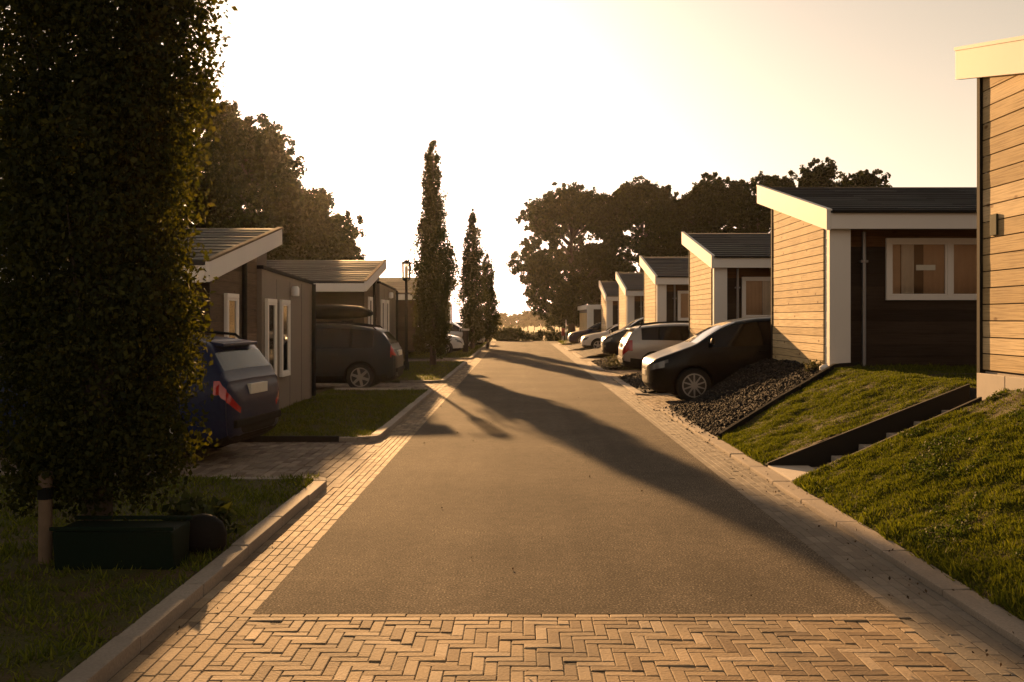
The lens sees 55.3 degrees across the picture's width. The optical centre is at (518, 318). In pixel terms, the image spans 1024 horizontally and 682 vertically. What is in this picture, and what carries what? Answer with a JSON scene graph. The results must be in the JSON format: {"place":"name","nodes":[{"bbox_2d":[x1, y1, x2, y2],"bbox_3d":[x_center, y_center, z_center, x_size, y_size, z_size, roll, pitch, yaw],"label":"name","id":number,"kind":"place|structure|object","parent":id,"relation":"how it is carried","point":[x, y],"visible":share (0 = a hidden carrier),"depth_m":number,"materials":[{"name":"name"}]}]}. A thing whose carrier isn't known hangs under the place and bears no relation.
{"place":"outdoors","nodes":[
{"label":"outdoors","id":0,"kind":"place"},
{"bbox_2d":[0,227,315,408],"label":"house","id":1,"kind":"structure","parent":0,"point":[269,310],"depth_m":16.42,"materials":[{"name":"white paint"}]},
{"bbox_2d":[224,293,238,338],"bbox_3d":[-4.319,0.340,14.720,0.058,1.420,0.600,0,0,0],"label":"window","id":2,"kind":"structure","parent":1,"relation":"in","point":[231,301],"depth_m":14.71,"materials":[{"name":"white wood"}]},
{"bbox_2d":[265,299,276,374],"bbox_3d":[-4.234,0.360,16.730,0.058,1.380,0.620,0,0,0],"label":"window","id":3,"kind":"structure","parent":1,"relation":"in","point":[270,304],"depth_m":16.76,"materials":[{"name":"white wood"}]},
{"bbox_2d":[279,300,290,376],"bbox_3d":[-4.234,0.360,17.730,0.058,1.380,0.620,0,0,0],"label":"window","id":4,"kind":"structure","parent":1,"relation":"in","point":[284,305],"depth_m":17.69,"materials":[{"name":"white wood"}]},
{"bbox_2d":[0,472,320,681],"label":"lawn","id":5,"kind":"structure","parent":0,"point":[46,670],"depth_m":5.83,"materials":[{"name":"plant"}]},
{"bbox_2d":[37,471,61,563],"bbox_3d":[-3.087,1.390,6.750,0.099,0.720,0.532,0,0,23],"label":"tree stake","id":6,"kind":"object","parent":5,"relation":"on","point":[45,519],"visible":0.59,"depth_m":6.51,"materials":[{"name":"brown wood"}]},
{"bbox_2d":[0,0,237,522],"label":"columnar tree","id":7,"kind":"object","parent":5,"relation":"on","point":[117,287],"visible":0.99,"depth_m":6.60,"materials":[{"name":"green plant"}]},
{"bbox_2d":[49,516,192,569],"bbox_3d":[-2.630,1.505,6.500,0.800,0.310,0.390,0,0,0],"label":"trough","id":8,"kind":"object","parent":5,"relation":"on","point":[153,545],"visible":0.84,"depth_m":6.34,"materials":[{"name":"green plastic"}]},
{"bbox_2d":[161,490,247,534],"bbox_3d":[-2.325,1.477,7.173,0.635,0.420,0.487,0,0,0],"label":"shrub","id":9,"kind":"object","parent":5,"relation":"on","point":[195,504],"visible":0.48,"depth_m":7.21,"materials":[{"name":"green plant"}]},
{"bbox_2d":[186,513,226,554],"bbox_3d":[-2.208,1.509,6.856,0.340,0.270,0.236,14,-2,-10],"label":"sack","id":10,"kind":"object","parent":5,"relation":"on","point":[207,532],"visible":0.78,"depth_m":6.77,"materials":[{"name":"black plastic"}]},
{"bbox_2d":[0,440,386,487],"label":"driveway","id":11,"kind":"structure","parent":0,"point":[335,464],"depth_m":11.74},
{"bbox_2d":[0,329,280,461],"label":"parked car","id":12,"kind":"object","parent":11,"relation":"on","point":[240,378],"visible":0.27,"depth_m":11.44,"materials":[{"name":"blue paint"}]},
{"bbox_2d":[242,436,338,441],"bbox_3d":[-3.330,1.657,13.405,1.740,0.085,0.050,0,0,0],"label":"edging strip","id":13,"kind":"object","parent":11,"relation":"on","point":[296,439],"visible":0.56,"depth_m":13.38,"materials":[{"name":"grey concrete"}]},
{"bbox_2d":[261,388,427,438],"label":"lawn","id":14,"kind":"structure","parent":0,"point":[322,410],"depth_m":16.68,"materials":[{"name":"plant"}]},
{"bbox_2d":[316,382,448,392],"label":"driveway","id":15,"kind":"structure","parent":0,"point":[436,387],"depth_m":24.60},
{"bbox_2d":[316,321,404,387],"bbox_3d":[-5.088,0.886,23.550,4.535,1.616,2.144,0,0,0],"label":"parked car","id":16,"kind":"object","parent":15,"relation":"on","point":[357,355],"visible":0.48,"depth_m":22.71,"materials":[{"name":"grey paint"}]},
{"bbox_2d":[316,305,373,321],"bbox_3d":[-4.525,-0.113,23.450,2.050,0.426,1.240,0,0,0],"label":"roof box","id":17,"kind":"object","parent":16,"relation":"on","point":[332,312],"visible":0.56,"depth_m":23.11,"materials":[{"name":"black plastic"}]},
{"bbox_2d":[335,388,410,389],"bbox_3d":[-3.330,1.645,22.345,1.740,0.110,0.050,0,0,0],"label":"edging strip","id":18,"kind":"object","parent":15,"relation":"on","point":[371,388],"visible":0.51,"depth_m":22.32,"materials":[{"name":"concrete"}]},
{"bbox_2d":[393,359,463,380],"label":"lawn","id":19,"kind":"structure","parent":0,"point":[406,378],"depth_m":29.99,"materials":[{"name":"plant"}]},
{"bbox_2d":[267,259,397,340],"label":"house","id":20,"kind":"structure","parent":19,"relation":"on","point":[350,282],"depth_m":29.04,"materials":[{"name":"white paint"}]},
{"bbox_2d":[368,297,372,323],"bbox_3d":[-4.319,0.090,28.520,0.058,1.420,0.600,0,0,0],"label":"window","id":21,"kind":"structure","parent":20,"relation":"in","point":[370,299],"depth_m":28.53,"materials":[{"name":"white wood"}]},
{"bbox_2d":[381,299,384,328],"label":"window","id":22,"kind":"structure","parent":20,"relation":"in","point":[382,301],"depth_m":30.44,"materials":[{"name":"white wood"}]},
{"bbox_2d":[385,300,388,330],"bbox_3d":[-4.234,0.110,31.530,0.058,1.380,0.620,0,0,0],"label":"window","id":23,"kind":"structure","parent":20,"relation":"in","point":[386,301],"depth_m":31.37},
{"bbox_2d":[401,260,411,370],"bbox_3d":[-3.620,-0.090,30.500,0.600,3.460,0.355,0,0,0],"label":"street lantern","id":24,"kind":"object","parent":19,"relation":"on","point":[406,279],"visible":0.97,"depth_m":30.46,"materials":[{"name":"black metal"}]},
{"bbox_2d":[404,140,461,365],"bbox_3d":[-2.964,-2.239,33.985,1.978,7.940,2.081,0,0,0],"label":"columnar tree","id":25,"kind":"object","parent":19,"relation":"on","point":[435,279],"visible":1,"depth_m":33.71,"materials":[{"name":"green plant"}]},
{"bbox_2d":[403,359,472,362],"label":"driveway","id":26,"kind":"structure","parent":0,"point":[469,360],"depth_m":39.30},
{"bbox_2d":[403,342,485,357],"bbox_3d":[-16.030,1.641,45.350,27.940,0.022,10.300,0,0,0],"label":"lawn","id":27,"kind":"structure","parent":0,"point":[410,353],"depth_m":43.04,"materials":[{"name":"plant"}]},
{"bbox_2d":[268,174,367,258],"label":"broadleaf tree","id":28,"kind":"object","parent":27,"relation":"on","point":[323,197],"visible":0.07,"depth_m":48.71,"materials":[{"name":"green plant"}]},
{"bbox_2d":[280,208,366,259],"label":"broadleaf tree","id":29,"kind":"object","parent":27,"relation":"on","point":[319,237],"visible":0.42,"depth_m":45.19,"materials":[{"name":"green plant"}]},
{"bbox_2d":[380,277,416,350],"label":"house","id":30,"kind":"structure","parent":27,"relation":"on","point":[398,283],"depth_m":41.37,"materials":[{"name":"white paint"}]},
{"bbox_2d":[403,334,463,353],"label":"parked car","id":31,"kind":"object","parent":27,"relation":"on","point":[457,343],"visible":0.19,"depth_m":44.40,"materials":[{"name":"white paint"}]},
{"bbox_2d":[462,329,468,351],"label":"bollard","id":32,"kind":"object","parent":27,"relation":"on","point":[465,338],"visible":0.77,"depth_m":46.87,"materials":[{"name":"metal"}]},
{"bbox_2d":[2,0,1023,324],"label":"sky","id":33,"kind":"structure","parent":0,"point":[517,98],"materials":[{"name":"white"}]},
{"bbox_2d":[271,325,845,615],"bbox_3d":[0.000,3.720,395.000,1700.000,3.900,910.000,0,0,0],"label":"ground","id":34,"kind":"structure","parent":0,"point":[530,328],"depth_m":55.26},
{"bbox_2d":[58,481,325,681],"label":"kerb","id":35,"kind":"structure","parent":34,"relation":"on","point":[109,660],"depth_m":5.69,"materials":[{"name":"concrete"}]},
{"bbox_2d":[158,81,289,227],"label":"broadleaf tree","id":36,"kind":"object","parent":34,"relation":"on","point":[257,182],"visible":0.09,"depth_m":45.57,"materials":[{"name":"green plant"}]},
{"bbox_2d":[179,113,326,259],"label":"broadleaf tree","id":37,"kind":"object","parent":34,"relation":"on","point":[253,146],"visible":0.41,"depth_m":45.42,"materials":[{"name":"green plant"}]},
{"bbox_2d":[194,371,462,615],"bbox_3d":[-1.728,1.734,35.805,0.405,0.051,60.390,0,0,0],"label":"gutter bed","id":38,"kind":"object","parent":34,"relation":"on","point":[328,513],"visible":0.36,"depth_m":8.55,"materials":[{"name":"grey concrete"}]},
{"bbox_2d":[108,343,495,681],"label":"gutter","id":39,"kind":"object","parent":38,"relation":"on","point":[259,565],"visible":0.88,"depth_m":6.40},
{"bbox_2d":[480,253,502,348],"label":"columnar tree","id":40,"kind":"object","parent":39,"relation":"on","point":[489,330],"visible":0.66,"depth_m":54.29,"materials":[{"name":"green plant"}]},
{"bbox_2d":[372,390,432,439],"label":"kerb","id":41,"kind":"structure","parent":34,"relation":"on","point":[384,430],"depth_m":16.43,"materials":[{"name":"concrete"}]},
{"bbox_2d":[441,361,466,381],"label":"kerb","id":42,"kind":"structure","parent":34,"relation":"on","point":[447,377],"depth_m":29.87,"materials":[{"name":"concrete"}]},
{"bbox_2d":[495,325,521,340],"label":"shrub","id":43,"kind":"object","parent":34,"relation":"on","point":[505,333],"visible":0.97,"depth_m":74.21,"materials":[{"name":"green plant"}]},
{"bbox_2d":[505,315,515,327],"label":"tree","id":44,"kind":"object","parent":34,"relation":"on","point":[509,318],"visible":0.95,"depth_m":447.68,"materials":[{"name":"green plant"}]},
{"bbox_2d":[517,316,528,328],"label":"tree","id":45,"kind":"object","parent":34,"relation":"on","point":[523,321],"visible":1,"depth_m":443.13,"materials":[{"name":"green plant"}]},
{"bbox_2d":[491,329,572,340],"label":"hedge","id":46,"kind":"object","parent":34,"relation":"on","point":[548,335],"visible":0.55,"depth_m":75.17,"materials":[{"name":"green plant"}]},
{"bbox_2d":[526,310,541,330],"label":"tree","id":47,"kind":"object","parent":34,"relation":"on","point":[532,320],"visible":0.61,"depth_m":444.83,"materials":[{"name":"green plant"}]},
{"bbox_2d":[506,181,622,331],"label":"broadleaf tree","id":48,"kind":"object","parent":34,"relation":"on","point":[573,213],"visible":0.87,"depth_m":82.64,"materials":[{"name":"green plant"}]},
{"bbox_2d":[578,305,600,330],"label":"building","id":49,"kind":"structure","parent":34,"relation":"on","point":[589,315],"depth_m":71.10,"materials":[{"name":"white paint"}]},
{"bbox_2d":[580,313,586,329],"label":"door panel","id":50,"kind":"structure","parent":49,"relation":"in","point":[583,316],"depth_m":75.21,"materials":[{"name":"brown wood"}]},
{"bbox_2d":[599,281,617,331],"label":"house","id":51,"kind":"structure","parent":34,"relation":"on","point":[609,303],"depth_m":56.15,"materials":[{"name":"brown wood"}]},
{"bbox_2d":[612,378,642,393],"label":"kerb","id":52,"kind":"structure","parent":34,"relation":"on","point":[619,381],"depth_m":24.14,"materials":[{"name":"concrete"}]},
{"bbox_2d":[616,272,643,329],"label":"house","id":53,"kind":"structure","parent":34,"relation":"on","point":[630,297],"depth_m":45.80,"materials":[{"name":"brown wood"}]},
{"bbox_2d":[573,175,689,304],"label":"broadleaf tree","id":54,"kind":"object","parent":34,"relation":"on","point":[638,205],"visible":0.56,"depth_m":80.44,"materials":[{"name":"green plant"}]},
{"bbox_2d":[639,256,688,322],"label":"house","id":55,"kind":"structure","parent":34,"relation":"on","point":[666,288],"depth_m":35.89,"materials":[{"name":"brown wood"}]},
{"bbox_2d":[678,291,688,320],"bbox_3d":[6.720,-0.460,35.861,1.760,1.100,0.058,0,0,0],"label":"window","id":56,"kind":"structure","parent":55,"relation":"in","point":[683,296],"depth_m":35.87,"materials":[{"name":"white wood"}]},
{"bbox_2d":[637,172,757,272],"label":"broadleaf tree","id":57,"kind":"object","parent":34,"relation":"on","point":[701,200],"visible":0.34,"depth_m":80.20,"materials":[{"name":"green plant"}]},
{"bbox_2d":[681,232,774,337],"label":"house","id":58,"kind":"structure","parent":34,"relation":"on","point":[729,276],"depth_m":25.59,"materials":[{"name":"brown wood"}]},
{"bbox_2d":[742,277,774,317],"bbox_3d":[6.720,-0.530,25.561,1.760,1.100,0.058,0,0,0],"label":"window","id":59,"kind":"structure","parent":58,"relation":"in","point":[756,291],"depth_m":25.58,"materials":[{"name":"wood"}]},
{"bbox_2d":[694,171,793,232],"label":"broadleaf tree","id":60,"kind":"object","parent":34,"relation":"on","point":[746,195],"visible":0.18,"depth_m":80.58,"materials":[{"name":"green plant"}]},
{"bbox_2d":[563,349,953,612],"bbox_3d":[2.380,1.734,35.805,0.440,0.052,60.390,0,0,0],"label":"gutter bed","id":61,"kind":"object","parent":34,"relation":"on","point":[790,507],"visible":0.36,"depth_m":8.75,"materials":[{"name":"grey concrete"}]},
{"bbox_2d":[551,343,1023,681],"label":"gutter","id":62,"kind":"object","parent":61,"relation":"on","point":[832,537],"visible":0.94,"depth_m":6.63,"materials":[{"name":"grey concrete"}]},
{"bbox_2d":[178,392,1023,675],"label":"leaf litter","id":63,"kind":"object","parent":62,"relation":"on","point":[986,650],"visible":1,"depth_m":6.95,"materials":[{"name":"brown plant"}]},
{"bbox_2d":[653,406,719,442],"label":"spilled gravel","id":64,"kind":"structure","parent":62,"relation":"on","point":[705,430],"depth_m":15.69,"materials":[{"name":"grey gravel"}]},
{"bbox_2d":[718,362,859,437],"bbox_3d":[4.155,1.240,14.717,3.658,1.046,0.046,0,0,-41],"label":"edging board","id":65,"kind":"object","parent":34,"relation":"on","point":[748,417],"visible":0.51,"depth_m":14.46,"materials":[{"name":"black wood"}]},
{"bbox_2d":[770,157,841,232],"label":"broadleaf tree","id":66,"kind":"object","parent":34,"relation":"on","point":[822,175],"visible":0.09,"depth_m":79.07,"materials":[{"name":"green plant"}]},
{"bbox_2d":[660,409,1023,649],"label":"kerb","id":67,"kind":"structure","parent":34,"relation":"on","point":[994,616],"depth_m":6.96,"materials":[{"name":"concrete"}]},
{"bbox_2d":[717,431,773,464],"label":"grass","id":68,"kind":"structure","parent":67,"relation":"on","point":[749,454],"depth_m":12.05,"materials":[{"name":"green plant"}]},
{"bbox_2d":[768,410,948,480],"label":"garden steps","id":69,"kind":"structure","parent":34,"relation":"on","point":[791,473],"depth_m":10.76,"materials":[{"name":"concrete"}]},
{"bbox_2d":[835,169,892,186],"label":"broadleaf tree","id":70,"kind":"object","parent":34,"relation":"on","point":[861,178],"visible":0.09,"depth_m":79.06,"materials":[{"name":"green plant"}]},
{"bbox_2d":[756,185,976,400],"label":"house","id":71,"kind":"structure","parent":34,"relation":"on","point":[871,276],"depth_m":16.26,"materials":[{"name":"brown wood"}]},
{"bbox_2d":[885,238,976,299],"bbox_3d":[7.150,-0.815,16.231,2.100,1.030,0.058,0,0,0],"label":"window","id":72,"kind":"structure","parent":71,"relation":"in","point":[915,268],"depth_m":16.24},
{"bbox_2d":[767,384,969,466],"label":"retaining wall","id":73,"kind":"structure","parent":34,"relation":"on","point":[821,453],"depth_m":11.00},
{"bbox_2d":[850,397,981,454],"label":"retaining wall","id":74,"kind":"structure","parent":34,"relation":"on","point":[975,400],"depth_m":9.95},
{"bbox_2d":[954,35,1023,399],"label":"house","id":75,"kind":"structure","parent":34,"relation":"on","point":[995,68],"depth_m":10.13,"materials":[{"name":"brown wood"}]},
{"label":"gravel bed","id":76,"kind":"structure","parent":34,"relation":"on","visible":0},
{"bbox_2d":[592,355,622,369],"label":"lava gravel","id":77,"kind":"structure","parent":76,"relation":"on","point":[595,361],"depth_m":34.60,"materials":[{"name":"grey gravel"}]},
{"bbox_2d":[602,353,624,369],"bbox_3d":[3.150,1.443,32.310,0.814,0.717,0.792,0,0,0],"label":"shrub","id":78,"kind":"object","parent":76,"relation":"on","point":[613,362],"visible":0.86,"depth_m":32.19,"materials":[{"name":"green plant"}]},
{"bbox_2d":[107,614,1023,681],"bbox_3d":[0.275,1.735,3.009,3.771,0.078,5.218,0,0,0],"label":"brick apron","id":79,"kind":"object","parent":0,"point":[841,654],"visible":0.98,"depth_m":5.02,"materials":[{"name":"beige brick"}]},
{"bbox_2d":[254,341,893,613],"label":"road","id":80,"kind":"structure","parent":0,"point":[526,497],"depth_m":7.94,"materials":[{"name":"grey asphalt"}]},
{"bbox_2d":[576,347,602,356],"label":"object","id":81,"kind":"object","parent":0,"point":[589,352],"visible":0.43,"depth_m":44.51,"materials":[{"name":"beige concrete"}]},
{"bbox_2d":[579,358,602,362],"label":"driveway","id":82,"kind":"structure","parent":0,"point":[585,360],"depth_m":40.17,"materials":[{"name":"beige concrete"}]},
{"bbox_2d":[601,316,643,355],"bbox_3d":[5.723,0.736,40.200,4.635,1.917,2.201,0,0,0],"label":"parked car","id":83,"kind":"object","parent":82,"relation":"on","point":[610,342],"visible":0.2,"depth_m":39.39,"materials":[{"name":"grey paint"}]},
{"bbox_2d":[598,371,641,378],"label":"driveway","id":84,"kind":"structure","parent":0,"point":[610,374],"depth_m":30.04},
{"bbox_2d":[618,372,654,392],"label":"lava gravel","id":85,"kind":"structure","parent":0,"point":[633,380],"depth_m":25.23,"materials":[{"name":"grey gravel"}]},
{"bbox_2d":[629,392,684,413],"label":"driveway","id":86,"kind":"structure","parent":0,"point":[656,402],"depth_m":20.36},
{"bbox_2d":[642,316,774,400],"bbox_3d":[5.003,0.822,20.420,4.775,1.745,2.201,0,0,0],"label":"parked car","id":87,"kind":"object","parent":86,"relation":"on","point":[702,362],"visible":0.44,"depth_m":19.54,"materials":[{"name":"black paint"}]},
{"bbox_2d":[668,358,829,436],"bbox_3d":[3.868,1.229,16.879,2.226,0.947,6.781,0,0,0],"label":"lava gravel","id":88,"kind":"structure","parent":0,"point":[697,417],"depth_m":16.42,"materials":[{"name":"grey gravel"}]},
{"bbox_2d":[803,359,822,371],"bbox_3d":[4.859,0.782,16.094,0.359,0.243,0.379,0,0,18],"label":"shrub","id":89,"kind":"object","parent":88,"relation":"on","point":[810,365],"visible":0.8,"depth_m":16.04,"materials":[{"name":"green plant"}]},
{"bbox_2d":[721,364,976,465],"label":"lawn","id":90,"kind":"structure","parent":0,"point":[807,418],"depth_m":12.43,"materials":[{"name":"plant"}]},
{"bbox_2d":[791,388,1023,620],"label":"bank","id":91,"kind":"structure","parent":0,"point":[998,412],"depth_m":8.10,"materials":[{"name":"green plant"}]},
{"bbox_2d":[822,388,1023,557],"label":"clover","id":92,"kind":"object","parent":91,"relation":"on","point":[955,519],"visible":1,"depth_m":8.25,"materials":[{"name":"green plant"}]},
{"bbox_2d":[864,362,976,381],"bbox_3d":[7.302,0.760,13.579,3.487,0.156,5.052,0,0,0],"label":"grass","id":93,"kind":"structure","parent":0,"point":[905,367],"depth_m":14.74,"materials":[{"name":"green plant"}]},
{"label":"driveway bed","id":94,"kind":"structure","parent":0,"visible":0},
{"bbox_2d":[216,476,326,487],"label":"kerb","id":95,"kind":"structure","parent":94,"relation":"on","point":[318,478],"depth_m":9.98,"materials":[{"name":"concrete"}]},
{"bbox_2d":[339,434,379,441],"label":"kerb","id":96,"kind":"structure","parent":94,"relation":"on","point":[374,437],"depth_m":13.41,"materials":[{"name":"concrete"}]},
{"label":"driveway bed","id":97,"kind":"structure","parent":0,"visible":0},
{"bbox_2d":[400,380,445,382],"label":"kerb","id":98,"kind":"structure","parent":97,"relation":"on","point":[426,381],"depth_m":25.60,"materials":[{"name":"concrete"}]},
{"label":"driveway","id":99,"kind":"structure","parent":0,"visible":0},
{"bbox_2d":[617,321,688,370],"bbox_3d":[5.367,0.891,29.950,4.535,1.606,2.144,0,0,0],"label":"parked car","id":100,"kind":"object","parent":99,"relation":"on","point":[639,344],"visible":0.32,"depth_m":29.15,"materials":[{"name":"silver metal"}]},
{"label":"driveway","id":101,"kind":"structure","parent":0,"visible":0},
{"bbox_2d":[580,324,617,348],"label":"parked car","id":102,"kind":"object","parent":101,"relation":"on","point":[592,340],"visible":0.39,"depth_m":49.18,"materials":[{"name":"white paint"}]},
{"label":"driveway","id":103,"kind":"structure","parent":0,"visible":0},
{"bbox_2d":[568,322,600,343],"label":"parked car","id":104,"kind":"object","parent":103,"relation":"on","point":[575,337],"visible":0.28,"depth_m":59.39,"materials":[{"name":"blue paint"}]},
{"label":"lawn","id":105,"kind":"structure","parent":0,"visible":0},
{"bbox_2d":[449,322,484,346],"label":"parked car","id":106,"kind":"object","parent":105,"relation":"on","point":[456,330],"visible":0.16,"depth_m":55.69,"materials":[{"name":"silver metal"}]},
{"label":"driveway","id":107,"kind":"structure","parent":0,"visible":0},
{"bbox_2d":[452,208,489,348],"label":"columnar tree","id":108,"kind":"object","parent":107,"relation":"on","point":[472,310],"visible":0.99,"depth_m":51.74,"materials":[{"name":"green plant"}]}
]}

